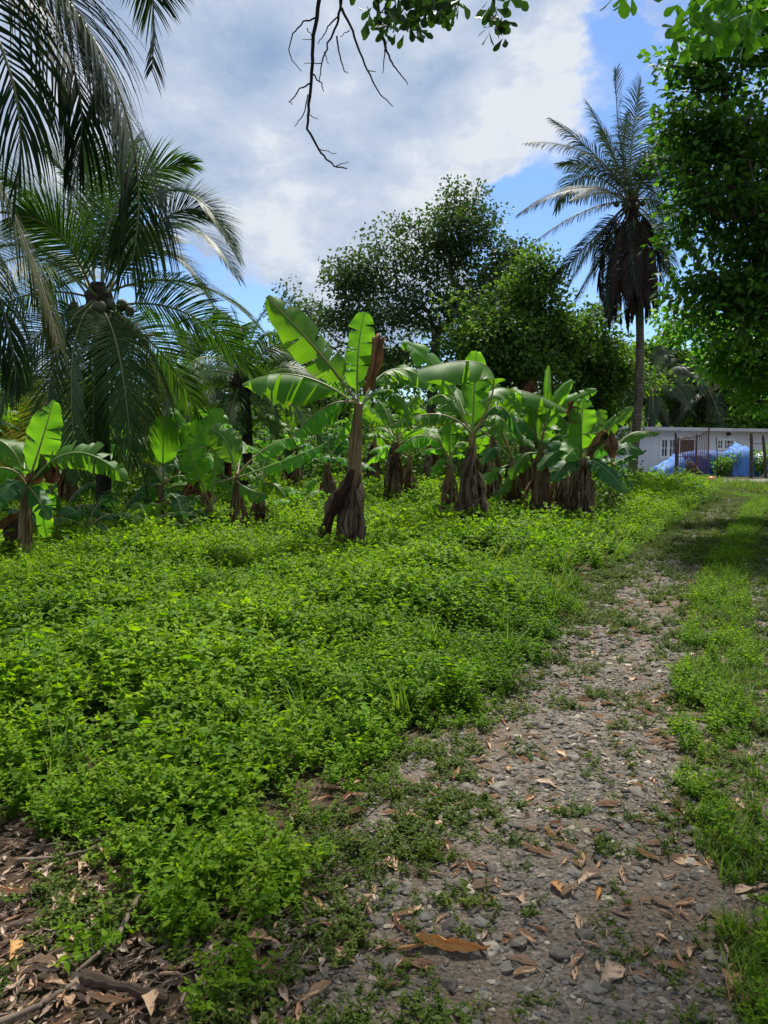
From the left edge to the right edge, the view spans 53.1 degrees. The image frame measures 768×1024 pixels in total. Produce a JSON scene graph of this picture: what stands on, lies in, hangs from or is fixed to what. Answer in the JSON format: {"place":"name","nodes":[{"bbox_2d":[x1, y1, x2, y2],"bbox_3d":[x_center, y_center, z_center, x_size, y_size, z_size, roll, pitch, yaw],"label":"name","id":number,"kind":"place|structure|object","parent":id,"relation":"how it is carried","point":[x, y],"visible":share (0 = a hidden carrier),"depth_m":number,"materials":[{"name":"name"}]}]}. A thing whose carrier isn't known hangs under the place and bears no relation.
{"place":"outdoors","nodes":[
{"label":"outdoors","id":0,"kind":"place"},
{"bbox_2d":[0,416,767,1023],"bbox_3d":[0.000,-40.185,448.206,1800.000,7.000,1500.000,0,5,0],"label":"ground","id":1,"kind":"structure","parent":0,"point":[174,992],"depth_m":2.67,"materials":[{"name":"soil"}]},
{"bbox_2d":[0,397,35,503],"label":"banana plant","id":2,"kind":"object","parent":1,"relation":"on","point":[4,417],"visible":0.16,"depth_m":17.34,"materials":[{"name":"green plant"}]},
{"bbox_2d":[0,470,39,526],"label":"banana plant","id":3,"kind":"object","parent":1,"relation":"on","point":[10,510],"visible":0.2,"depth_m":11.87,"materials":[{"name":"green plant"}]},
{"bbox_2d":[0,368,71,465],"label":"broadleaf tree","id":4,"kind":"object","parent":1,"relation":"on","point":[5,428],"visible":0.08,"depth_m":25.45,"materials":[{"name":"green plant"}]},
{"bbox_2d":[19,482,98,537],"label":"banana plant","id":5,"kind":"object","parent":1,"relation":"on","point":[80,491],"visible":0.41,"depth_m":12.52,"materials":[{"name":"green plant"}]},
{"bbox_2d":[0,400,128,555],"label":"banana plant","id":6,"kind":"object","parent":1,"relation":"on","point":[24,458],"visible":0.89,"depth_m":9.59,"materials":[{"name":"green plant"}]},
{"bbox_2d":[49,420,111,508],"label":"banana plant","id":7,"kind":"object","parent":1,"relation":"on","point":[64,491],"visible":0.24,"depth_m":16.44,"materials":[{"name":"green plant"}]},
{"bbox_2d":[53,498,122,533],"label":"banana plant","id":8,"kind":"object","parent":1,"relation":"on","point":[71,512],"visible":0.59,"depth_m":11.78,"materials":[{"name":"green plant"}]},
{"bbox_2d":[0,0,193,415],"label":"coconut palm","id":9,"kind":"object","parent":1,"relation":"on","point":[99,104],"visible":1,"depth_m":4.33,"materials":[{"name":"plant"}]},
{"bbox_2d":[70,489,147,524],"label":"banana plant","id":10,"kind":"object","parent":1,"relation":"on","point":[112,500],"visible":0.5,"depth_m":13.15,"materials":[{"name":"green plant"}]},
{"bbox_2d":[0,118,271,518],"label":"coconut palm","id":11,"kind":"object","parent":1,"relation":"on","point":[116,333],"visible":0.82,"depth_m":13.73,"materials":[{"name":"plant"}]},
{"bbox_2d":[113,499,183,529],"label":"banana plant","id":12,"kind":"object","parent":1,"relation":"on","point":[147,508],"visible":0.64,"depth_m":12.16,"materials":[{"name":"green plant"}]},
{"bbox_2d":[109,415,194,526],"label":"banana plant","id":13,"kind":"object","parent":1,"relation":"on","point":[169,439],"visible":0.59,"depth_m":13.89,"materials":[{"name":"green plant"}]},
{"bbox_2d":[110,355,211,428],"bbox_3d":[-11.454,-5.006,40.035,5.833,6.448,4.666,0,5,0],"label":"broadleaf tree","id":14,"kind":"object","parent":1,"relation":"on","point":[182,413],"visible":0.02,"depth_m":39.29,"materials":[{"name":"green plant"}]},
{"bbox_2d":[141,426,212,495],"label":"banana plant","id":15,"kind":"object","parent":1,"relation":"on","point":[172,463],"visible":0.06,"depth_m":16.96,"materials":[{"name":"green plant"}]},
{"bbox_2d":[117,313,238,427],"bbox_3d":[-8.236,-4.544,31.703,5.025,7.118,5.426,0,5,0],"label":"coconut palm","id":16,"kind":"object","parent":1,"relation":"on","point":[213,397],"visible":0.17,"depth_m":31.39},
{"bbox_2d":[151,495,206,533],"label":"banana plant","id":17,"kind":"object","parent":1,"relation":"on","point":[183,513],"visible":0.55,"depth_m":12.63,"materials":[{"name":"green plant"}]},
{"bbox_2d":[148,408,259,507],"bbox_3d":[-3.876,-0.933,15.936,2.432,2.475,2.654,0,5,2],"label":"banana plant","id":18,"kind":"object","parent":1,"relation":"on","point":[225,424],"visible":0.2,"depth_m":16.04,"materials":[{"name":"green plant"}]},
{"bbox_2d":[164,408,254,527],"bbox_3d":[-3.113,-0.668,13.565,1.721,2.358,0.914,0,5,0],"label":"banana plant","id":19,"kind":"object","parent":1,"relation":"on","point":[194,451],"visible":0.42,"depth_m":13.58,"materials":[{"name":"green plant"}]},
{"bbox_2d":[191,365,253,411],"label":"broadleaf tree","id":20,"kind":"object","parent":1,"relation":"on","point":[225,386],"visible":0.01,"depth_m":41.23,"materials":[{"name":"green plant"}]},
{"bbox_2d":[180,395,274,493],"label":"banana plant","id":21,"kind":"object","parent":1,"relation":"on","point":[227,468],"visible":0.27,"depth_m":20.44,"materials":[{"name":"green plant"}]},
{"bbox_2d":[166,301,336,485],"bbox_3d":[-3.461,-2.828,20.085,4.566,5.700,4.737,0,5,0],"label":"coconut palm","id":22,"kind":"object","parent":1,"relation":"on","point":[235,381],"visible":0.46,"depth_m":20.03,"materials":[{"name":"plant"}]},
{"bbox_2d":[232,405,277,470],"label":"broadleaf tree","id":23,"kind":"object","parent":1,"relation":"on","point":[256,424],"visible":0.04,"depth_m":37.60,"materials":[{"name":"green plant"}]},
{"bbox_2d":[239,452,284,536],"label":"banana plant","id":24,"kind":"object","parent":1,"relation":"on","point":[273,482],"visible":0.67,"depth_m":13.25,"materials":[{"name":"green plant"}]},
{"bbox_2d":[209,423,323,528],"bbox_3d":[-1.893,-0.457,12.848,2.046,2.058,1.050,2,5,19],"label":"banana plant","id":25,"kind":"object","parent":1,"relation":"on","point":[232,451],"visible":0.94,"depth_m":12.82,"materials":[{"name":"green plant"}]},
{"bbox_2d":[0,415,548,506],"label":"undergrowth","id":26,"kind":"object","parent":1,"relation":"on","point":[417,463],"visible":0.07,"depth_m":25.79,"materials":[{"name":"green plant"}]},
{"bbox_2d":[232,430,319,481],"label":"banana plant","id":27,"kind":"object","parent":1,"relation":"on","point":[267,444],"visible":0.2,"depth_m":23.89,"materials":[{"name":"green plant"}]},
{"bbox_2d":[253,403,326,487],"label":"banana plant","id":28,"kind":"object","parent":1,"relation":"on","point":[296,472],"visible":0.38,"depth_m":21.41,"materials":[{"name":"green plant"}]},
{"bbox_2d":[271,478,325,508],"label":"banana plant","id":29,"kind":"object","parent":1,"relation":"on","point":[309,485],"visible":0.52,"depth_m":16.54,"materials":[{"name":"green plant"}]},
{"bbox_2d":[256,274,350,461],"bbox_3d":[-3.433,-6.105,35.476,5.071,9.413,3.480,0,5,0],"label":"broadleaf tree","id":30,"kind":"object","parent":1,"relation":"on","point":[299,306],"visible":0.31,"depth_m":35.27,"materials":[{"name":"green plant"}]},
{"bbox_2d":[257,373,361,468],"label":"broadleaf tree","id":31,"kind":"object","parent":1,"relation":"on","point":[323,404],"visible":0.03,"depth_m":40.70,"materials":[{"name":"green plant"}]},
{"bbox_2d":[281,426,375,497],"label":"banana plant","id":32,"kind":"object","parent":1,"relation":"on","point":[328,483],"visible":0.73,"depth_m":18.87,"materials":[{"name":"green plant"}]},
{"bbox_2d":[242,295,435,547],"bbox_3d":[-0.586,-1.050,10.716,2.747,3.580,1.562,-1,5,-15],"label":"banana plant","id":33,"kind":"object","parent":1,"relation":"on","point":[344,502],"visible":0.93,"depth_m":10.17,"materials":[{"name":"green plant"}]},
{"bbox_2d":[0,605,707,1023],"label":"leaf litter","id":34,"kind":"object","parent":1,"relation":"on","point":[70,1003],"visible":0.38,"depth_m":2.42,"materials":[{"name":"plant"}]},
{"bbox_2d":[0,886,31,893],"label":"fallen leaf","id":35,"kind":"object","parent":34,"relation":"on","point":[12,890],"visible":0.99,"depth_m":2.69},
{"bbox_2d":[10,939,22,959],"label":"fallen leaf","id":36,"kind":"object","parent":34,"relation":"on","point":[16,945],"visible":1,"depth_m":2.36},
{"bbox_2d":[0,980,76,1023],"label":"fallen branch","id":37,"kind":"object","parent":34,"relation":"on","point":[22,1012],"visible":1,"depth_m":2.15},
{"bbox_2d":[30,955,64,968],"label":"fallen leaf","id":38,"kind":"object","parent":34,"relation":"on","point":[46,959],"visible":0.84,"depth_m":2.33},
{"bbox_2d":[15,848,94,861],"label":"fallen branch","id":39,"kind":"object","parent":34,"relation":"on","point":[25,859],"visible":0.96,"depth_m":2.93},
{"bbox_2d":[75,894,140,971],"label":"fallen branch","id":40,"kind":"object","parent":34,"relation":"on","point":[103,949],"visible":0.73,"depth_m":2.46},
{"bbox_2d":[87,990,129,1002],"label":"fallen leaf","id":41,"kind":"object","parent":34,"relation":"on","point":[102,997],"visible":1,"depth_m":2.17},
{"bbox_2d":[79,968,169,1004],"bbox_3d":[-0.756,1.383,2.239,0.297,0.053,0.054,1,5,14],"label":"rotten log","id":42,"kind":"object","parent":34,"relation":"on","point":[94,979],"visible":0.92,"depth_m":2.24,"materials":[{"name":"brown wood"}]},
{"bbox_2d":[141,988,158,1014],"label":"fallen leaf","id":43,"kind":"object","parent":34,"relation":"on","point":[150,997],"visible":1,"depth_m":2.16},
{"bbox_2d":[247,927,279,942],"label":"fallen leaf","id":44,"kind":"object","parent":34,"relation":"on","point":[262,935],"visible":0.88,"depth_m":2.44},
{"bbox_2d":[277,982,288,1002],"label":"fallen leaf","id":45,"kind":"object","parent":34,"relation":"on","point":[283,992],"visible":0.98,"depth_m":2.21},
{"bbox_2d":[300,980,331,1001],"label":"fallen leaf","id":46,"kind":"object","parent":34,"relation":"on","point":[318,987],"visible":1,"depth_m":2.21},
{"bbox_2d":[329,396,397,486],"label":"banana plant","id":47,"kind":"object","parent":1,"relation":"on","point":[367,420],"visible":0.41,"depth_m":23.39,"materials":[{"name":"green plant"}]},
{"bbox_2d":[318,346,441,470],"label":"broadleaf tree","id":48,"kind":"object","parent":1,"relation":"on","point":[348,410],"visible":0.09,"depth_m":40.50,"materials":[{"name":"green plant"}]},
{"bbox_2d":[0,464,767,1023],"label":"weeds","id":49,"kind":"object","parent":1,"relation":"on","point":[168,674],"visible":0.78,"depth_m":4.80,"materials":[{"name":"green plant"}]},
{"bbox_2d":[0,482,767,1023],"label":"creeping weeds","id":50,"kind":"object","parent":1,"relation":"on","point":[426,846],"visible":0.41,"depth_m":3.15,"materials":[{"name":"green plant"}]},
{"bbox_2d":[0,474,767,1023],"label":"grass","id":51,"kind":"structure","parent":1,"relation":"on","point":[728,858],"depth_m":4.72,"materials":[{"name":"plant"}]},
{"bbox_2d":[375,955,397,975],"bbox_3d":[0.009,1.400,2.354,0.103,0.050,0.098,-3,6,-31],"label":"stone","id":52,"kind":"object","parent":1,"relation":"on","point":[391,959],"visible":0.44,"depth_m":2.36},
{"bbox_2d":[351,396,440,505],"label":"banana plant","id":53,"kind":"object","parent":1,"relation":"on","point":[394,473],"visible":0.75,"depth_m":17.39,"materials":[{"name":"green plant"}]},
{"bbox_2d":[366,420,464,496],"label":"banana plant","id":54,"kind":"object","parent":1,"relation":"on","point":[409,477],"visible":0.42,"depth_m":19.85,"materials":[{"name":"green plant"}]},
{"bbox_2d":[314,174,545,460],"bbox_3d":[1.997,-7.606,32.372,10.080,12.931,6.080,0,5,0],"label":"broadleaf tree","id":55,"kind":"object","parent":1,"relation":"on","point":[357,280],"visible":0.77,"depth_m":31.92,"materials":[{"name":"green plant"}]},
{"bbox_2d":[391,405,468,482],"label":"banana plant","id":56,"kind":"object","parent":1,"relation":"on","point":[431,460],"visible":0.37,"depth_m":23.83,"materials":[{"name":"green plant"}]},
{"bbox_2d":[395,416,479,519],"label":"banana plant","id":57,"kind":"object","parent":1,"relation":"on","point":[446,445],"visible":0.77,"depth_m":13.83,"materials":[{"name":"green plant"}]},
{"bbox_2d":[389,340,527,520],"bbox_3d":[1.301,-1.252,13.361,2.142,3.543,2.175,2,5,17],"label":"banana plant","id":58,"kind":"object","parent":1,"relation":"on","point":[474,371],"visible":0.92,"depth_m":13.10,"materials":[{"name":"green plant"}]},
{"bbox_2d":[156,535,767,979],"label":"dry leaves","id":59,"kind":"object","parent":1,"relation":"on","point":[576,957],"visible":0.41,"depth_m":2.92,"materials":[{"name":"brown plant"}]},
{"bbox_2d":[417,400,548,470],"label":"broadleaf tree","id":60,"kind":"object","parent":1,"relation":"on","point":[460,419],"visible":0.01,"depth_m":40.87,"materials":[{"name":"green plant"}]},
{"bbox_2d":[437,383,534,504],"bbox_3d":[2.511,-1.342,17.005,2.371,3.100,2.254,3,6,33],"label":"banana plant","id":61,"kind":"object","parent":1,"relation":"on","point":[493,487],"visible":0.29,"depth_m":16.87,"materials":[{"name":"green plant"}]},
{"bbox_2d":[487,781,507,791],"bbox_3d":[0.531,1.296,3.591,0.109,0.058,0.111,0,5,0],"label":"stone","id":62,"kind":"object","parent":1,"relation":"on","point":[498,786],"visible":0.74,"depth_m":3.58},
{"bbox_2d":[476,408,560,496],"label":"banana plant","id":63,"kind":"object","parent":1,"relation":"on","point":[525,476],"visible":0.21,"depth_m":19.36,"materials":[{"name":"green plant"}]},
{"bbox_2d":[426,238,612,449],"bbox_3d":[4.925,-5.415,28.413,6.826,9.223,5.086,0,5,0],"label":"broadleaf tree","id":64,"kind":"object","parent":1,"relation":"on","point":[506,346],"visible":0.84,"depth_m":27.71,"materials":[{"name":"green plant"}]},
{"bbox_2d":[479,390,566,511],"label":"banana plant","id":65,"kind":"object","parent":1,"relation":"on","point":[510,489],"visible":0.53,"depth_m":15.49,"materials":[{"name":"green plant"}]},
{"bbox_2d":[288,0,767,168],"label":"overhanging tree","id":66,"kind":"object","parent":1,"relation":"on","point":[723,30],"visible":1,"depth_m":3.93,"materials":[{"name":"green plant"}]},
{"bbox_2d":[504,365,596,515],"bbox_3d":[3.289,-1.257,15.183,1.991,3.245,1.269,0,5,0],"label":"banana plant","id":67,"kind":"object","parent":1,"relation":"on","point":[530,421],"visible":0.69,"depth_m":15.09,"materials":[{"name":"green plant"}]},
{"bbox_2d":[535,440,579,518],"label":"banana plant","id":68,"kind":"object","parent":1,"relation":"on","point":[561,488],"visible":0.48,"depth_m":14.61,"materials":[{"name":"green plant"}]},
{"bbox_2d":[549,944,573,961],"bbox_3d":[0.557,1.397,2.416,0.078,0.040,0.071,3,6,29],"label":"stone","id":69,"kind":"object","parent":1,"relation":"on","point":[558,953],"visible":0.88,"depth_m":2.41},
{"bbox_2d":[509,426,624,495],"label":"banana plant","id":70,"kind":"object","parent":1,"relation":"on","point":[552,433],"visible":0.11,"depth_m":18.93,"materials":[{"name":"green plant"}]},
{"bbox_2d":[536,398,633,531],"bbox_3d":[3.621,-0.822,14.171,1.875,2.540,1.123,-1,5,-14],"label":"banana plant","id":71,"kind":"object","parent":1,"relation":"on","point":[584,427],"visible":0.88,"depth_m":14.10,"materials":[{"name":"green plant"}]},
{"bbox_2d":[581,979,608,994],"bbox_3d":[0.618,1.410,2.258,0.078,0.040,0.075,0,5,0],"label":"stone","id":72,"kind":"object","parent":1,"relation":"on","point":[595,987],"visible":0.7,"depth_m":2.25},
{"bbox_2d":[574,443,626,498],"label":"banana plant","id":73,"kind":"object","parent":1,"relation":"on","point":[599,454],"visible":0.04,"depth_m":18.12,"materials":[{"name":"green plant"}]},
{"bbox_2d":[535,294,678,471],"bbox_3d":[8.568,-4.655,30.637,5.994,7.377,4.852,0,5,0],"label":"broadleaf tree","id":74,"kind":"object","parent":1,"relation":"on","point":[607,376],"visible":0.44,"depth_m":29.86,"materials":[{"name":"green plant"}]},
{"bbox_2d":[514,64,701,478],"bbox_3d":[8.165,-8.223,27.622,5.968,15.132,6.816,3,6,32],"label":"coconut palm","id":75,"kind":"object","parent":1,"relation":"on","point":[629,276],"visible":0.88,"depth_m":26.86,"materials":[{"name":"plant"}]},
{"bbox_2d":[591,459,637,522],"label":"shrub","id":76,"kind":"object","parent":1,"relation":"on","point":[604,498],"visible":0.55,"depth_m":14.93,"materials":[{"name":"green plant"}]},
{"bbox_2d":[589,431,659,511],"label":"banana plant","id":77,"kind":"object","parent":1,"relation":"on","point":[627,441],"visible":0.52,"depth_m":15.62,"materials":[{"name":"green plant"}]},
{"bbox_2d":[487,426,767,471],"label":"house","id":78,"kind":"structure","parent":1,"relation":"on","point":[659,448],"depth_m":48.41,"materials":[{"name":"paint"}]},
{"bbox_2d":[659,438,674,457],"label":"window","id":79,"kind":"structure","parent":78,"relation":"in","point":[666,445],"depth_m":48.02,"materials":[{"name":"white paint"}]},
{"bbox_2d":[715,438,734,449],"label":"window","id":80,"kind":"structure","parent":78,"relation":"in","point":[722,443],"depth_m":50.39,"materials":[{"name":"white paint"}]},
{"bbox_2d":[616,456,643,490],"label":"shrub","id":81,"kind":"object","parent":1,"relation":"on","point":[635,473],"visible":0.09,"depth_m":21.78,"materials":[{"name":"green plant"}]},
{"bbox_2d":[627,786,650,798],"bbox_3d":[1.171,1.300,3.523,0.110,0.063,0.121,3,6,27],"label":"stone","id":82,"kind":"object","parent":1,"relation":"on","point":[635,791],"visible":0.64,"depth_m":3.51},
{"bbox_2d":[613,344,696,426],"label":"coconut palm","id":83,"kind":"object","parent":1,"relation":"on","point":[682,392],"visible":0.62,"depth_m":58.49,"materials":[{"name":"plant"}]},
{"bbox_2d":[624,318,704,410],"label":"broadleaf tree","id":84,"kind":"object","parent":1,"relation":"on","point":[681,356],"visible":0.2,"depth_m":64.22,"materials":[{"name":"green plant"}]},
{"bbox_2d":[649,454,684,476],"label":"tarp","id":85,"kind":"object","parent":1,"relation":"on","point":[669,463],"visible":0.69,"depth_m":40.28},
{"bbox_2d":[674,433,676,473],"bbox_3d":[14.552,-2.758,38.299,0.202,2.378,0.148,0,5,0],"label":"fence post","id":86,"kind":"object","parent":1,"relation":"on","point":[675,436],"visible":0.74,"depth_m":38.24,"materials":[{"name":"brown wood"}]},
{"bbox_2d":[677,428,709,476],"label":"rusty gate","id":87,"kind":"structure","parent":86,"relation":"attached to","point":[696,436],"depth_m":38.37,"materials":[{"name":"metal"}]},
{"bbox_2d":[662,356,738,427],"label":"coconut palm","id":88,"kind":"object","parent":1,"relation":"on","point":[714,403],"visible":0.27,"depth_m":61.24,"materials":[{"name":"plant"}]},
{"bbox_2d":[634,0,767,368],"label":"broadleaf tree","id":89,"kind":"object","parent":1,"relation":"on","point":[732,148],"visible":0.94,"depth_m":13.75,"materials":[{"name":"green plant"}]},
{"bbox_2d":[681,450,723,475],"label":"tarp","id":90,"kind":"object","parent":1,"relation":"on","point":[713,453],"visible":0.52,"depth_m":42.13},
{"bbox_2d":[674,355,731,427],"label":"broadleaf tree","id":91,"kind":"object","parent":1,"relation":"on","point":[700,421],"visible":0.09,"depth_m":62.99,"materials":[{"name":"green plant"}]},
{"bbox_2d":[644,301,767,420],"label":"broadleaf tree","id":92,"kind":"object","parent":1,"relation":"on","point":[723,374],"visible":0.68,"depth_m":16.59,"materials":[{"name":"green plant"}]},
{"bbox_2d":[710,455,734,476],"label":"shrub","id":93,"kind":"object","parent":1,"relation":"on","point":[723,468],"visible":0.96,"depth_m":40.81,"materials":[{"name":"green plant"}]},
{"bbox_2d":[704,388,767,428],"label":"broadleaf tree","id":94,"kind":"object","parent":1,"relation":"on","point":[748,421],"visible":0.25,"depth_m":58.63,"materials":[{"name":"green plant"}]},
{"bbox_2d":[723,442,758,475],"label":"tarp","id":95,"kind":"object","parent":1,"relation":"on","point":[743,468],"visible":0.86,"depth_m":41.15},
{"bbox_2d":[749,433,752,477],"bbox_3d":[18.616,-2.815,38.897,0.250,2.391,0.189,0,5,0],"label":"fence post","id":96,"kind":"object","parent":1,"relation":"on","point":[751,457],"visible":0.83,"depth_m":38.84,"materials":[{"name":"brown wood"}]},
{"bbox_2d":[748,443,767,476],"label":"shrub","id":97,"kind":"object","parent":1,"relation":"on","point":[759,463],"visible":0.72,"depth_m":40.84,"materials":[{"name":"green plant"}]},
{"bbox_2d":[0,0,767,413],"label":"sky","id":98,"kind":"structure","parent":0,"point":[467,107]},
{"bbox_2d":[195,492,767,1023],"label":"path","id":99,"kind":"structure","parent":0,"point":[461,970],"depth_m":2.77,"materials":[{"name":"gravel"}]},
{"bbox_2d":[0,708,767,1023],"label":"twig debris","id":100,"kind":"object","parent":99,"relation":"on","point":[539,978],"visible":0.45,"depth_m":2.87,"materials":[{"name":"wood"}]},
{"bbox_2d":[415,931,489,952],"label":"fallen leaf","id":101,"kind":"object","parent":99,"relation":"on","point":[451,944],"visible":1,"depth_m":2.41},
{"bbox_2d":[469,877,497,888],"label":"fallen leaf","id":102,"kind":"object","parent":99,"relation":"on","point":[478,883],"visible":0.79,"depth_m":2.78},
{"bbox_2d":[505,955,536,965],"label":"fallen leaf","id":103,"kind":"object","parent":99,"relation":"on","point":[524,959],"visible":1,"depth_m":2.38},
{"bbox_2d":[522,841,555,855],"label":"fallen leaf","id":104,"kind":"object","parent":99,"relation":"on","point":[538,849],"visible":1,"depth_m":2.98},
{"bbox_2d":[578,868,602,884],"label":"fallen leaf","id":105,"kind":"object","parent":99,"relation":"on","point":[590,872],"visible":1,"depth_m":2.84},
{"bbox_2d":[600,959,625,983],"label":"fallen leaf","id":106,"kind":"object","parent":99,"relation":"on","point":[611,972],"visible":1,"depth_m":2.31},
{"bbox_2d":[671,853,702,864],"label":"fallen leaf","id":107,"kind":"object","parent":99,"relation":"on","point":[678,858],"visible":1,"depth_m":2.96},
{"bbox_2d":[721,967,743,1000],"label":"fallen leaf","id":108,"kind":"object","parent":99,"relation":"on","point":[730,991],"visible":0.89,"depth_m":2.26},
{"bbox_2d":[733,883,759,892],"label":"fallen leaf","id":109,"kind":"object","parent":99,"relation":"on","point":[740,888],"visible":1,"depth_m":2.74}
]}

